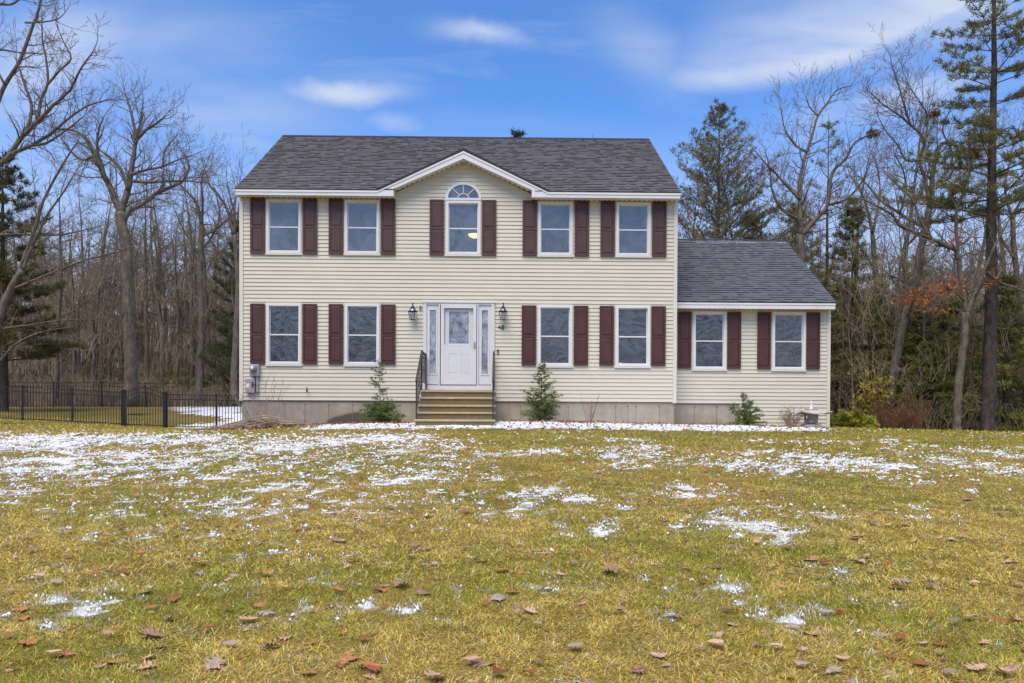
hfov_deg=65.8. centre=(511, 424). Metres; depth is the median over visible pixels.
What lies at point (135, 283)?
bare tree
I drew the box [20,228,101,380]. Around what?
bare tree
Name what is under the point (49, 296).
bare tree
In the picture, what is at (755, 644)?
oak leaf
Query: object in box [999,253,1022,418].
bare sapling
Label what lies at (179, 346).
bare sapling
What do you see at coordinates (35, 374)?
bare tree
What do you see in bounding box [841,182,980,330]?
bare tree
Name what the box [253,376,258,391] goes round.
conduit
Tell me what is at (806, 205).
bare tree
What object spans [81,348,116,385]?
hemlock
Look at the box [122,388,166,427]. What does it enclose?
garden gate
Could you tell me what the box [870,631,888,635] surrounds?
oak leaf
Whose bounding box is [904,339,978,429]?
hemlock
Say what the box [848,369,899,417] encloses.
golden shrub
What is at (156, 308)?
bare tree
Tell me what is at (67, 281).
bare tree
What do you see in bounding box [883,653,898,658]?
oak leaf
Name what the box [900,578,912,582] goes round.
oak leaf
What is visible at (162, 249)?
bare tree
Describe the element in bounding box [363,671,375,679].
oak leaf
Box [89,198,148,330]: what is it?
bare tree
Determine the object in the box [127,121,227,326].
bare tree
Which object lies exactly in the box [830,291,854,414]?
bare sapling
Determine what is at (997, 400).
bare sapling
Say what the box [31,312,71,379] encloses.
white pine
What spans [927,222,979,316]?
bare tree
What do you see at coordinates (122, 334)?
white pine
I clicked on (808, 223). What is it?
bare tree
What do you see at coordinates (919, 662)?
oak leaf
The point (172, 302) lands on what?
bare tree
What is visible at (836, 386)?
hemlock
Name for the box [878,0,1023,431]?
white pine
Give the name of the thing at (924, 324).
bare sapling
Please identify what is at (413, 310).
wall lantern
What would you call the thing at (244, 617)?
oak leaf
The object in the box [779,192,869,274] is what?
bare tree
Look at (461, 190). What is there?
arched window
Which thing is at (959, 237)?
leaf cluster
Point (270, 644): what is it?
oak leaf
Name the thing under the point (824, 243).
bare tree
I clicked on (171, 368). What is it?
hemlock
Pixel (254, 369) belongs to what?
electric meter
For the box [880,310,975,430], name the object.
hemlock
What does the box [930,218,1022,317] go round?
bare tree
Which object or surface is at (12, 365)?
bare sapling
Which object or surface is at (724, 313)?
window
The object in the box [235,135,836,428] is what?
house
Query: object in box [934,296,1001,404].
hemlock
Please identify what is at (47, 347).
white pine
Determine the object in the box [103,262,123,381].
bare sapling
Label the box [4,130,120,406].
bare tree
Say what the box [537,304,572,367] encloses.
window
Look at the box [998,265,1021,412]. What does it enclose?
bare sapling
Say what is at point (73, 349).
bare tree
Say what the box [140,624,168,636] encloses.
oak leaf
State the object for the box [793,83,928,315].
bare tree
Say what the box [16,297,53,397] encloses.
bare sapling
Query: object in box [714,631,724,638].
oak leaf
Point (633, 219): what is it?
window
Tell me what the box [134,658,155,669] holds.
oak leaf
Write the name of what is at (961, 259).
bare tree
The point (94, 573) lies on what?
oak leaf
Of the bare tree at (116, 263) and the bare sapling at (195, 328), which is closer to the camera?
the bare sapling at (195, 328)
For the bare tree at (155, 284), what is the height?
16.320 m
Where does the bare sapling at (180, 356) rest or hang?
on the lawn at (198, 416)
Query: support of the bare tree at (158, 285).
on the lawn at (198, 416)
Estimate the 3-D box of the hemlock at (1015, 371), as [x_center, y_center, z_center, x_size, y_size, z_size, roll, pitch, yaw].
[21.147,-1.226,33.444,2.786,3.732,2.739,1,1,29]
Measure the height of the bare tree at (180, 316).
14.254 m
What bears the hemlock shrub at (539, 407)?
on the lawn at (198, 416)
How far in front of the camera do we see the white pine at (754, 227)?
41.78 m
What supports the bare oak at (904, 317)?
on the lawn at (198, 416)
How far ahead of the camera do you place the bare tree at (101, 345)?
48.08 m
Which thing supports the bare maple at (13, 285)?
on the lawn at (198, 416)
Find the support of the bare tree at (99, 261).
on the lawn at (198, 416)
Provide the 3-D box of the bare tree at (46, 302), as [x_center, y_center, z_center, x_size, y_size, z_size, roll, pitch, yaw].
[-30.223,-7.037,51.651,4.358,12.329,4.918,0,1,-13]
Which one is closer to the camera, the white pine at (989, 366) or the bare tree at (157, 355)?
the white pine at (989, 366)
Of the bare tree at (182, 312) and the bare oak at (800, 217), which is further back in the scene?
the bare tree at (182, 312)
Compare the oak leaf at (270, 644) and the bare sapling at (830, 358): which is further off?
the bare sapling at (830, 358)
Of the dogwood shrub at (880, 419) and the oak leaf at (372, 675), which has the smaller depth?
the oak leaf at (372, 675)
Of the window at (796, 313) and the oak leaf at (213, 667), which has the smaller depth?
the oak leaf at (213, 667)
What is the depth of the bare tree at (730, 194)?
42.45 m
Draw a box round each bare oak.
[21,55,234,406]
[721,54,903,262]
[824,129,1023,430]
[831,22,1006,414]
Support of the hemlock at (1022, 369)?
on the lawn at (198, 416)
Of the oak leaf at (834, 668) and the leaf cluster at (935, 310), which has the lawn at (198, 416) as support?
the oak leaf at (834, 668)
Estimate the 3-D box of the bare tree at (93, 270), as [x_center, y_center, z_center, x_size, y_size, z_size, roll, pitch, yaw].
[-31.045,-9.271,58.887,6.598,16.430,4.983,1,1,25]
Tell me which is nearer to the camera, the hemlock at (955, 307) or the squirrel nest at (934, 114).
the squirrel nest at (934, 114)
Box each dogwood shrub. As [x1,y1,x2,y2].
[861,405,906,428]
[868,393,934,429]
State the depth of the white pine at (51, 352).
51.20 m
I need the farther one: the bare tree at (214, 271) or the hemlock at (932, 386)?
the bare tree at (214, 271)
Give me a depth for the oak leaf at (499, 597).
4.88 m
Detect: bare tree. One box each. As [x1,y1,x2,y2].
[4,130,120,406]
[4,133,105,376]
[5,193,57,403]
[5,193,65,282]
[5,232,67,348]
[7,261,35,403]
[8,256,44,364]
[9,214,36,380]
[11,246,84,378]
[11,252,55,378]
[11,294,63,383]
[14,258,83,374]
[15,205,76,384]
[18,168,108,372]
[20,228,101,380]
[20,231,64,400]
[22,161,142,403]
[30,142,139,375]
[40,173,93,377]
[41,149,166,382]
[41,200,109,377]
[45,187,109,387]
[48,117,183,359]
[49,194,119,397]
[53,150,120,381]
[53,225,136,382]
[63,191,136,380]
[63,244,123,368]
[64,244,115,378]
[70,193,119,377]
[74,126,220,403]
[80,244,150,384]
[81,215,143,383]
[86,130,228,393]
[89,137,196,387]
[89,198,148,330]
[91,224,151,378]
[96,226,182,361]
[99,136,188,396]
[101,210,161,375]
[105,210,182,340]
[108,201,177,359]
[111,245,171,380]
[112,235,156,347]
[116,187,196,400]
[118,194,194,370]
[122,196,173,377]
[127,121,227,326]
[133,254,179,364]
[134,191,208,368]
[135,244,203,374]
[138,153,228,404]
[139,204,206,375]
[148,138,226,388]
[153,135,238,402]
[156,135,239,307]
[161,125,262,350]
[161,284,194,355]
[162,268,195,362]
[164,134,237,399]
[164,145,232,337]
[165,218,233,404]
[169,275,197,361]
[173,172,236,370]
[177,148,243,402]
[181,207,230,342]
[183,231,234,325]
[189,188,237,339]
[189,224,232,328]
[678,131,715,238]
[692,112,790,238]
[726,87,843,279]
[751,160,809,263]
[755,157,826,284]
[771,198,822,278]
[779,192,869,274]
[791,199,828,283]
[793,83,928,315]
[813,185,890,314]
[814,20,1012,337]
[814,214,841,293]
[826,135,900,338]
[831,162,981,294]
[833,260,883,403]
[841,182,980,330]
[841,295,887,408]
[842,167,931,318]
[860,209,902,299]
[890,39,1023,310]
[913,172,984,312]
[917,209,967,355]
[926,184,1003,297]
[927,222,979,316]
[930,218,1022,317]
[940,229,997,322]
[943,41,1023,353]
[949,306,1007,397]
[953,263,984,421]
[969,103,1023,357]
[972,188,1023,296]
[978,204,1023,318]
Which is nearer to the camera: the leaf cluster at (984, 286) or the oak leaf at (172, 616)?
the oak leaf at (172, 616)
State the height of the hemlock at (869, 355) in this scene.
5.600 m
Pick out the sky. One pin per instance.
(651, 69)
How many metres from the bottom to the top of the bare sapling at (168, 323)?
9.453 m
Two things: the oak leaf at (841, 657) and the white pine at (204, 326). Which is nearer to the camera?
the oak leaf at (841, 657)
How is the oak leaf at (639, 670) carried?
on the lawn at (198, 416)
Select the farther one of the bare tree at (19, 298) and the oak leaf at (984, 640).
the bare tree at (19, 298)
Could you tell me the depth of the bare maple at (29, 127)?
24.61 m
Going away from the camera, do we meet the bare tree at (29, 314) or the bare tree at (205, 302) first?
the bare tree at (205, 302)
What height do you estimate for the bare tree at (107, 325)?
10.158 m
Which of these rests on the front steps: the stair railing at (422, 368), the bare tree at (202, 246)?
the stair railing at (422, 368)
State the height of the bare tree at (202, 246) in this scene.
13.263 m
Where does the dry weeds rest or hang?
on the lawn at (198, 416)
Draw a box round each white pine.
[0,147,89,411]
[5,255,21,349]
[29,303,69,383]
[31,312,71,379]
[99,280,151,377]
[168,301,197,375]
[175,217,241,406]
[188,287,226,371]
[510,128,527,136]
[669,96,809,252]
[740,211,767,238]
[778,200,837,383]
[805,120,864,390]
[821,196,895,410]
[826,286,862,403]
[830,276,876,412]
[842,293,893,394]
[860,284,894,370]
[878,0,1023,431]
[895,255,936,327]
[935,297,955,315]
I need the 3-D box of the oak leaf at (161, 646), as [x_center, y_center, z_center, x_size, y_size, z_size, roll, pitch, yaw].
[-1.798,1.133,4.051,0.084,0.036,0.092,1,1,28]
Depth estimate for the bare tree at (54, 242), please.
56.81 m
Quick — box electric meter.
[249,364,259,375]
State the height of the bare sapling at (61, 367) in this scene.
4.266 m
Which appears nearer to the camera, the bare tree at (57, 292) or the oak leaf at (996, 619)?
the oak leaf at (996, 619)
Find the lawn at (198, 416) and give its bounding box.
[0,406,1023,682]
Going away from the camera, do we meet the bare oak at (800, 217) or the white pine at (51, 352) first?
the bare oak at (800, 217)
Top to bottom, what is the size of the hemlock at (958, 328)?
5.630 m
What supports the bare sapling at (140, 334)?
on the lawn at (198, 416)
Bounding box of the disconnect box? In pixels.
[245,378,255,392]
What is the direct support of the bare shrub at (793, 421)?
on the lawn at (198, 416)
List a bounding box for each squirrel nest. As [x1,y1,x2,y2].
[865,127,880,138]
[928,108,944,120]
[964,148,987,159]
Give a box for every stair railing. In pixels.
[415,351,426,418]
[492,351,494,419]
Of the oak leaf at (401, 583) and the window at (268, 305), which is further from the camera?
the window at (268, 305)
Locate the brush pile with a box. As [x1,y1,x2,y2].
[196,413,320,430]
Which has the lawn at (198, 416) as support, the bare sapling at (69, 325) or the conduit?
the bare sapling at (69, 325)
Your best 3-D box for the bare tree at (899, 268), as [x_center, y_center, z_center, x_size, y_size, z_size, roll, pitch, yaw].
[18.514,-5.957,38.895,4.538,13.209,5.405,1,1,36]
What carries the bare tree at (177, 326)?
on the lawn at (198, 416)
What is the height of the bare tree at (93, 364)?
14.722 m
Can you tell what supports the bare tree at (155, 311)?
on the lawn at (198, 416)
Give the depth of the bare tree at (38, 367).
46.86 m
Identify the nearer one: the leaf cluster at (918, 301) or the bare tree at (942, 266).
the leaf cluster at (918, 301)
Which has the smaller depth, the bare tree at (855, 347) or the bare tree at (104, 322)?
the bare tree at (855, 347)
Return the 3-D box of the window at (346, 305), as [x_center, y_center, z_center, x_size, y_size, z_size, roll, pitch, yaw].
[-3.882,-2.326,20.537,0.949,1.640,0.140,0,1,-1]
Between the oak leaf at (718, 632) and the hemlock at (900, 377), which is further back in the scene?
the hemlock at (900, 377)
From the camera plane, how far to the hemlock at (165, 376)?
43.96 m
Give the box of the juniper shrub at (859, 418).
[830,408,880,428]
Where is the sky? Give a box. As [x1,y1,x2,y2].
[0,0,1023,378]
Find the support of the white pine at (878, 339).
on the lawn at (198, 416)
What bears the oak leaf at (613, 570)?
on the lawn at (198, 416)
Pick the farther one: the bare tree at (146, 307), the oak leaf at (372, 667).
the bare tree at (146, 307)
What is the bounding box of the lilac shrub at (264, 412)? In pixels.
[227,372,292,428]
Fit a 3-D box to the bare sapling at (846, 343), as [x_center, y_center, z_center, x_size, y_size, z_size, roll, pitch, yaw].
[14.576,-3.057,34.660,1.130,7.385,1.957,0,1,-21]
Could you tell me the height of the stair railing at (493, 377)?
1.667 m
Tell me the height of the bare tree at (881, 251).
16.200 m
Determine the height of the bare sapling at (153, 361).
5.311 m
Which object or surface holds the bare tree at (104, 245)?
on the lawn at (198, 416)
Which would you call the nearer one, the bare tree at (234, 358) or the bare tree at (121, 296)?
the bare tree at (234, 358)
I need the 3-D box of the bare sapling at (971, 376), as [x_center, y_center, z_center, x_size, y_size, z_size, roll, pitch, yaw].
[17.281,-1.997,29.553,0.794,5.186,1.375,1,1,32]
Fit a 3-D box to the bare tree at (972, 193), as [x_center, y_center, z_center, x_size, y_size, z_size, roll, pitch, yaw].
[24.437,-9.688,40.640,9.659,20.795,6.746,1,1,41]
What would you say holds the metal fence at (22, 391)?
on the lawn at (198, 416)
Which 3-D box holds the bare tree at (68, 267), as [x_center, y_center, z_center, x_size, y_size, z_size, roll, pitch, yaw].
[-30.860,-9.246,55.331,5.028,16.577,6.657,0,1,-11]
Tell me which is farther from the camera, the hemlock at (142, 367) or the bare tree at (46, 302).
the bare tree at (46, 302)
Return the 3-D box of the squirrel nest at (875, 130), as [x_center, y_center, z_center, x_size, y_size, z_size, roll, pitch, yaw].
[15.102,-12.169,33.063,0.636,0.537,0.487,1,1,38]
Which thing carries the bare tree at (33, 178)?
on the lawn at (198, 416)
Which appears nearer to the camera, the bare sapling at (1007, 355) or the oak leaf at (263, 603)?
the oak leaf at (263, 603)
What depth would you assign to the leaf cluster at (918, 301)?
26.08 m
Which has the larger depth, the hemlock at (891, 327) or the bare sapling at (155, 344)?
the bare sapling at (155, 344)
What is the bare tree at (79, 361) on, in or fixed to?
on the lawn at (198, 416)
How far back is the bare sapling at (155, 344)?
49.31 m
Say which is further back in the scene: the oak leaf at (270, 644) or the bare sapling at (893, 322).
the bare sapling at (893, 322)
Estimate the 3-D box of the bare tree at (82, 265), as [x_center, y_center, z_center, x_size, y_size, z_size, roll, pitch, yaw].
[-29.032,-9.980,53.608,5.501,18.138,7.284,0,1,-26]
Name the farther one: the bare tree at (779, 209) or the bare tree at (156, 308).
the bare tree at (156, 308)
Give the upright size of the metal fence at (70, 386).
1.643 m
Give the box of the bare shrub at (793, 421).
[778,405,806,426]
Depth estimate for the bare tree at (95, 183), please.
49.71 m
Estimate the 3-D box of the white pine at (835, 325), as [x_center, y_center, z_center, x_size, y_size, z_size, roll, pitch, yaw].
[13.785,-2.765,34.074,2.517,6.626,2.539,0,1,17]
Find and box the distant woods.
[0,172,1023,381]
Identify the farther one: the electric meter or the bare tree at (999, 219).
the bare tree at (999, 219)
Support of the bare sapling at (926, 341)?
on the lawn at (198, 416)
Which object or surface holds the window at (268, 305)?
in the house
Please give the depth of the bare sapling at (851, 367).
32.50 m
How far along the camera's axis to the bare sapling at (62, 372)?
42.99 m
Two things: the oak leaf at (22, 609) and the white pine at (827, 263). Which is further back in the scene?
the white pine at (827, 263)
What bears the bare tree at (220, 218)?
on the lawn at (198, 416)
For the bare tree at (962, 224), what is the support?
on the lawn at (198, 416)
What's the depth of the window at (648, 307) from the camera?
20.59 m
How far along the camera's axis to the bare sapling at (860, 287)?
37.27 m
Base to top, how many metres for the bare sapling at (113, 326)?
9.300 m
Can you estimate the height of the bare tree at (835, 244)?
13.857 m
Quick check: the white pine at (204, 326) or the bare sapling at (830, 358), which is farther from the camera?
the white pine at (204, 326)
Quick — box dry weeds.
[578,391,599,422]
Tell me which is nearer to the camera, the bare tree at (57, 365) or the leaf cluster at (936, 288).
the leaf cluster at (936, 288)
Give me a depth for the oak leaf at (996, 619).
4.55 m
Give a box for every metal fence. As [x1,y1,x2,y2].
[0,385,121,424]
[9,381,230,406]
[166,393,240,427]
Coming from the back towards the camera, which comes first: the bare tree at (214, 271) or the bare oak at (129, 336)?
the bare tree at (214, 271)
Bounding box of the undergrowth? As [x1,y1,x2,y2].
[7,221,1023,430]
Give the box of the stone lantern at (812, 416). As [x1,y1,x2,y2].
[790,401,832,427]
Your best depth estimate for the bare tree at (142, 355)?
51.66 m
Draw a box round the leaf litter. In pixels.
[0,404,1023,682]
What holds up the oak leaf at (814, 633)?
on the lawn at (198, 416)
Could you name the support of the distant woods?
on the lawn at (198, 416)
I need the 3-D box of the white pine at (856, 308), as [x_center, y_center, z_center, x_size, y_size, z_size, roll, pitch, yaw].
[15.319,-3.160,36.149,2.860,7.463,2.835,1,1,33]
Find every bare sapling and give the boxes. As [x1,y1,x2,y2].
[8,299,23,389]
[10,301,36,380]
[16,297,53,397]
[37,299,53,383]
[51,297,72,401]
[59,333,71,391]
[62,313,83,386]
[63,302,83,404]
[82,273,119,401]
[82,304,103,383]
[84,316,92,382]
[95,289,123,406]
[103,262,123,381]
[103,280,123,375]
[105,317,123,376]
[136,281,148,387]
[137,253,184,377]
[137,305,151,402]
[142,312,166,406]
[148,293,175,382]
[149,309,161,379]
[170,307,188,379]
[172,320,186,403]
[179,263,219,398]
[207,261,234,383]
[829,279,840,406]
[830,276,859,410]
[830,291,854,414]
[831,294,846,400]
[833,269,865,412]
[856,247,868,350]
[876,262,907,409]
[902,197,959,425]
[906,227,948,408]
[912,310,934,406]
[957,227,1021,423]
[964,235,1001,389]
[964,302,980,429]
[979,269,1019,420]
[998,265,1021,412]
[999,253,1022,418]
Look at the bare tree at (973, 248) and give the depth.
50.69 m
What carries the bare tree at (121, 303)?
on the lawn at (198, 416)
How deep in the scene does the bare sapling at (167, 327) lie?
45.60 m
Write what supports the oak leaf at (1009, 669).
on the lawn at (198, 416)
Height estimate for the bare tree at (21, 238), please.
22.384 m
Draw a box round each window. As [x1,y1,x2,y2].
[265,198,301,254]
[265,303,301,365]
[343,199,379,255]
[344,303,379,366]
[444,308,472,343]
[445,182,481,199]
[445,200,480,255]
[537,201,573,256]
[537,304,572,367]
[614,305,650,367]
[615,201,651,257]
[692,311,726,370]
[771,311,806,370]
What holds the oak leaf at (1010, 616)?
on the lawn at (198, 416)
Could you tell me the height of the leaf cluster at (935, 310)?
0.486 m
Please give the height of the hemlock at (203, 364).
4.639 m
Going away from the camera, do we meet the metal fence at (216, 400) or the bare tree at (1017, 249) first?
the metal fence at (216, 400)
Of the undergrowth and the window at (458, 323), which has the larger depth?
the undergrowth
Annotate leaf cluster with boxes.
[892,294,938,307]
[895,274,968,302]
[912,306,965,317]
[926,274,972,296]
[938,223,978,251]
[975,269,1002,290]
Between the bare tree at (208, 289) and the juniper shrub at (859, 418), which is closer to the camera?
the juniper shrub at (859, 418)
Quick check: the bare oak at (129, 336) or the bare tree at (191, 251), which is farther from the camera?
the bare tree at (191, 251)
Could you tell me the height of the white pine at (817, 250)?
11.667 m
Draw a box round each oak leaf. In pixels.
[5,605,28,610]
[12,636,38,644]
[15,614,32,619]
[55,651,82,655]
[85,567,103,575]
[95,657,129,664]
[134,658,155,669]
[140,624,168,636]
[152,641,165,648]
[163,613,176,619]
[201,662,222,669]
[203,656,225,672]
[238,615,258,619]
[254,601,266,607]
[259,610,275,618]
[261,640,278,646]
[299,670,316,672]
[334,661,346,667]
[335,652,359,663]
[356,661,385,666]
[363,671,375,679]
[364,664,382,671]
[392,579,414,585]
[408,542,420,546]
[415,589,429,594]
[424,665,443,676]
[471,660,500,667]
[489,594,506,600]
[522,601,537,612]
[602,566,618,572]
[604,563,618,573]
[630,668,644,672]
[647,651,666,656]
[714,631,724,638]
[750,638,766,645]
[782,622,799,629]
[799,626,819,634]
[823,665,842,673]
[834,655,849,658]
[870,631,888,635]
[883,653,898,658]
[886,669,903,677]
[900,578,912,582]
[913,659,931,664]
[932,642,946,644]
[964,662,991,669]
[976,639,992,643]
[987,617,1008,624]
[992,664,1017,671]
[1008,612,1023,619]
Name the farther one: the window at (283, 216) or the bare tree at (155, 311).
the bare tree at (155, 311)
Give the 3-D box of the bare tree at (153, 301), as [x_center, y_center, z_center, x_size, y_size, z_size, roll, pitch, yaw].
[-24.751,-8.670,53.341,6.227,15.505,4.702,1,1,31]
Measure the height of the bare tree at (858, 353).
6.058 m
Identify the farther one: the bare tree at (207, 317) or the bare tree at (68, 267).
the bare tree at (68, 267)
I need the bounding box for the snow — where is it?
[0,421,1023,680]
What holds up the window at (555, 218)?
in the house
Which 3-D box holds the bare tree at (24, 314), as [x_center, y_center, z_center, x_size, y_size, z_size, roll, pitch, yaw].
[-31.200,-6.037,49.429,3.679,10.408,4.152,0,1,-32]
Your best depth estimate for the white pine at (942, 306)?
39.80 m
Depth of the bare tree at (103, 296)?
59.52 m
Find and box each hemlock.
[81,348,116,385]
[140,365,153,394]
[148,371,180,406]
[165,356,195,406]
[188,342,222,379]
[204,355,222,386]
[830,355,864,413]
[831,321,894,409]
[849,300,951,411]
[877,332,966,429]
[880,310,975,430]
[889,340,970,430]
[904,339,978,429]
[905,319,981,400]
[922,312,980,416]
[927,270,1023,431]
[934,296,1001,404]
[963,313,1020,420]
[999,364,1023,429]
[1000,354,1017,417]
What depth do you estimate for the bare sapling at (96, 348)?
48.64 m
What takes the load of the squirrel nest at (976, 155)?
attached to the white pine at (989, 366)
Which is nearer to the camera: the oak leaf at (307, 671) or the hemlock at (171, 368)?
the oak leaf at (307, 671)
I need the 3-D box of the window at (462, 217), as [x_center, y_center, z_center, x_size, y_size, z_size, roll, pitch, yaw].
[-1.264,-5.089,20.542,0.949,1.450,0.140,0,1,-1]
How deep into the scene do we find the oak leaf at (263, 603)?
4.74 m
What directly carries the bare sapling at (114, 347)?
on the lawn at (198, 416)
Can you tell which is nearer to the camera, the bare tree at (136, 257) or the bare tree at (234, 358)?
the bare tree at (234, 358)
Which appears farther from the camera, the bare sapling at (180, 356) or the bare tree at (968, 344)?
the bare sapling at (180, 356)
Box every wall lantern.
[408,303,417,319]
[498,303,507,319]
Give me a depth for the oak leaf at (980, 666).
3.83 m
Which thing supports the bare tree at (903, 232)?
on the lawn at (198, 416)
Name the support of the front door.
in the house
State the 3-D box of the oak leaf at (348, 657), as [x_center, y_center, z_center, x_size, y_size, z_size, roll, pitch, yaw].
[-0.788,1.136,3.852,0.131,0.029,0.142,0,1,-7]
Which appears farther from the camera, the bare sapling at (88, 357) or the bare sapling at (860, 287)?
the bare sapling at (88, 357)
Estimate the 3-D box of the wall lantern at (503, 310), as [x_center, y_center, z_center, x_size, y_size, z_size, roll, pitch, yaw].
[-0.228,-2.919,20.397,0.252,0.462,0.296,0,1,-1]
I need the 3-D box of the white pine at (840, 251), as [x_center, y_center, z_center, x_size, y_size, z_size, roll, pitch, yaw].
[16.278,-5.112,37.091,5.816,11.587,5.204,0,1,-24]
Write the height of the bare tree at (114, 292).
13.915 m
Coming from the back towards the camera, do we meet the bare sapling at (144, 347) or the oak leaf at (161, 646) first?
the bare sapling at (144, 347)
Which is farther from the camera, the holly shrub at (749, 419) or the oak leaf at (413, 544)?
the holly shrub at (749, 419)
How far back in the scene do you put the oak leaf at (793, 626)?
4.43 m
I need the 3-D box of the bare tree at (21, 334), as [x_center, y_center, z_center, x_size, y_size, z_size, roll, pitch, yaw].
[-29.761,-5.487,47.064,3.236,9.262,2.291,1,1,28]
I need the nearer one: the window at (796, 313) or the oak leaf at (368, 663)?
the oak leaf at (368, 663)
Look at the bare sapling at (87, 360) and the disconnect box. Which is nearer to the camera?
the disconnect box
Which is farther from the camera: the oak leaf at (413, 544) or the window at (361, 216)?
the window at (361, 216)
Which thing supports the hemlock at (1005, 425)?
on the lawn at (198, 416)
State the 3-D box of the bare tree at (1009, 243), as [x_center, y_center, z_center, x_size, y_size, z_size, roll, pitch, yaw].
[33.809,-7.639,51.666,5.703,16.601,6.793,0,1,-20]
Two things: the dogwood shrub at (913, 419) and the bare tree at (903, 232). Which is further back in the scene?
the bare tree at (903, 232)
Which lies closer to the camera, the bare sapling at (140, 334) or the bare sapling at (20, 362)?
the bare sapling at (140, 334)
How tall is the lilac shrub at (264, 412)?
1.483 m
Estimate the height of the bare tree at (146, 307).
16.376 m
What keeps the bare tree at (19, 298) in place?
on the lawn at (198, 416)
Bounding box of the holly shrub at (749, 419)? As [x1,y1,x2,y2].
[728,391,767,425]
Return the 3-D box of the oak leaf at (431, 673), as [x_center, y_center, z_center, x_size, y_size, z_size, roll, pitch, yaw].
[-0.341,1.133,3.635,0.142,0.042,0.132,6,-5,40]
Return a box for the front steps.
[414,390,495,425]
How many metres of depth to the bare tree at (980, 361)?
33.29 m
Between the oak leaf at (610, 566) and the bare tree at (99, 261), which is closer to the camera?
the oak leaf at (610, 566)
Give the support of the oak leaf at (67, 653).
on the lawn at (198, 416)
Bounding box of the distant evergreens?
[21,227,1022,375]
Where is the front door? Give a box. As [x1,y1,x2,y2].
[441,304,476,384]
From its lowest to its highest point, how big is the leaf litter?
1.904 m
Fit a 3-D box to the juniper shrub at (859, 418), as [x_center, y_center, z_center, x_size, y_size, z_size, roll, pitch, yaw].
[9.534,-0.107,22.370,1.656,0.796,1.559,1,1,31]
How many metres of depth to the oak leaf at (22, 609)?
4.62 m
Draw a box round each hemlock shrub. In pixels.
[357,358,405,423]
[519,361,562,421]
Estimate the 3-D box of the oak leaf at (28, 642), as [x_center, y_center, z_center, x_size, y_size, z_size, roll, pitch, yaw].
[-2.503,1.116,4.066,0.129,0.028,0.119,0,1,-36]
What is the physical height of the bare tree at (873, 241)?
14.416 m
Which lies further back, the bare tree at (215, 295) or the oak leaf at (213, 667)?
the bare tree at (215, 295)
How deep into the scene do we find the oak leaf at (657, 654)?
3.93 m
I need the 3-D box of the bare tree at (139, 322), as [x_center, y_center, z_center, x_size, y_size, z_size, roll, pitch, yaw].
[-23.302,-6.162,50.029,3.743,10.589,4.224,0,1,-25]
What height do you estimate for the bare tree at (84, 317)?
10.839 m
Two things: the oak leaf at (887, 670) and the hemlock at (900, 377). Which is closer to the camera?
the oak leaf at (887, 670)
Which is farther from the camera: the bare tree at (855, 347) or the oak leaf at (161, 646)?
the bare tree at (855, 347)
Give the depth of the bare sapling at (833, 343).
35.42 m
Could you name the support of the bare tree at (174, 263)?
on the lawn at (198, 416)
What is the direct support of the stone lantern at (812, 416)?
on the lawn at (198, 416)
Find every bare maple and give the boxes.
[0,0,139,172]
[0,116,158,362]
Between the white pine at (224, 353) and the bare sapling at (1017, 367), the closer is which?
the bare sapling at (1017, 367)
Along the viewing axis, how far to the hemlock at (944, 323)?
33.44 m
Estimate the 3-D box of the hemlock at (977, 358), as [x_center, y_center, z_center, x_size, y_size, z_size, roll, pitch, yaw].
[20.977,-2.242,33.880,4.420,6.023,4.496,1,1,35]
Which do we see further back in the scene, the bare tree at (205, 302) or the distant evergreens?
the distant evergreens
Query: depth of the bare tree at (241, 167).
56.53 m
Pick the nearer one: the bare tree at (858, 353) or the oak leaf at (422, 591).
the oak leaf at (422, 591)
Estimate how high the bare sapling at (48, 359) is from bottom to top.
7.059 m
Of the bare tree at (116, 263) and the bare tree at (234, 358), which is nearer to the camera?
the bare tree at (234, 358)
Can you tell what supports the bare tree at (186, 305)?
on the lawn at (198, 416)
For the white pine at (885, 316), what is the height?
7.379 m
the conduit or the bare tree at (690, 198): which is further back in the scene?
the bare tree at (690, 198)
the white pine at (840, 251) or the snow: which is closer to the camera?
the snow
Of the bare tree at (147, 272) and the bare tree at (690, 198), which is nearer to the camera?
the bare tree at (690, 198)
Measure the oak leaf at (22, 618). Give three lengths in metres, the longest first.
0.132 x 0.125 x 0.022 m
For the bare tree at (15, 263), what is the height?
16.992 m
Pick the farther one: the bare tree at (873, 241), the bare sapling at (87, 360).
the bare sapling at (87, 360)
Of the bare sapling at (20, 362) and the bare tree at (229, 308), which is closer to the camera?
the bare tree at (229, 308)
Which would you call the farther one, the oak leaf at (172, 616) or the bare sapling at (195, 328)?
the bare sapling at (195, 328)
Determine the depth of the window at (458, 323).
20.56 m
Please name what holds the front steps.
on the lawn at (198, 416)
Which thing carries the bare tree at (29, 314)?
on the lawn at (198, 416)
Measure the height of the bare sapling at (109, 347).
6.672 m
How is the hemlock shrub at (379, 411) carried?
on the lawn at (198, 416)
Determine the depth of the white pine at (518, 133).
39.72 m
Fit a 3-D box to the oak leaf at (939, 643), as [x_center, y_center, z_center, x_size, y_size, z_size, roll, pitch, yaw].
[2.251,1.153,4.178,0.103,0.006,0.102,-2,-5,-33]
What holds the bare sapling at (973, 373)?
on the lawn at (198, 416)
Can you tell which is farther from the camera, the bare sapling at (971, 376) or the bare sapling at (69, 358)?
the bare sapling at (69, 358)
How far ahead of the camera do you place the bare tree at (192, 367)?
47.70 m

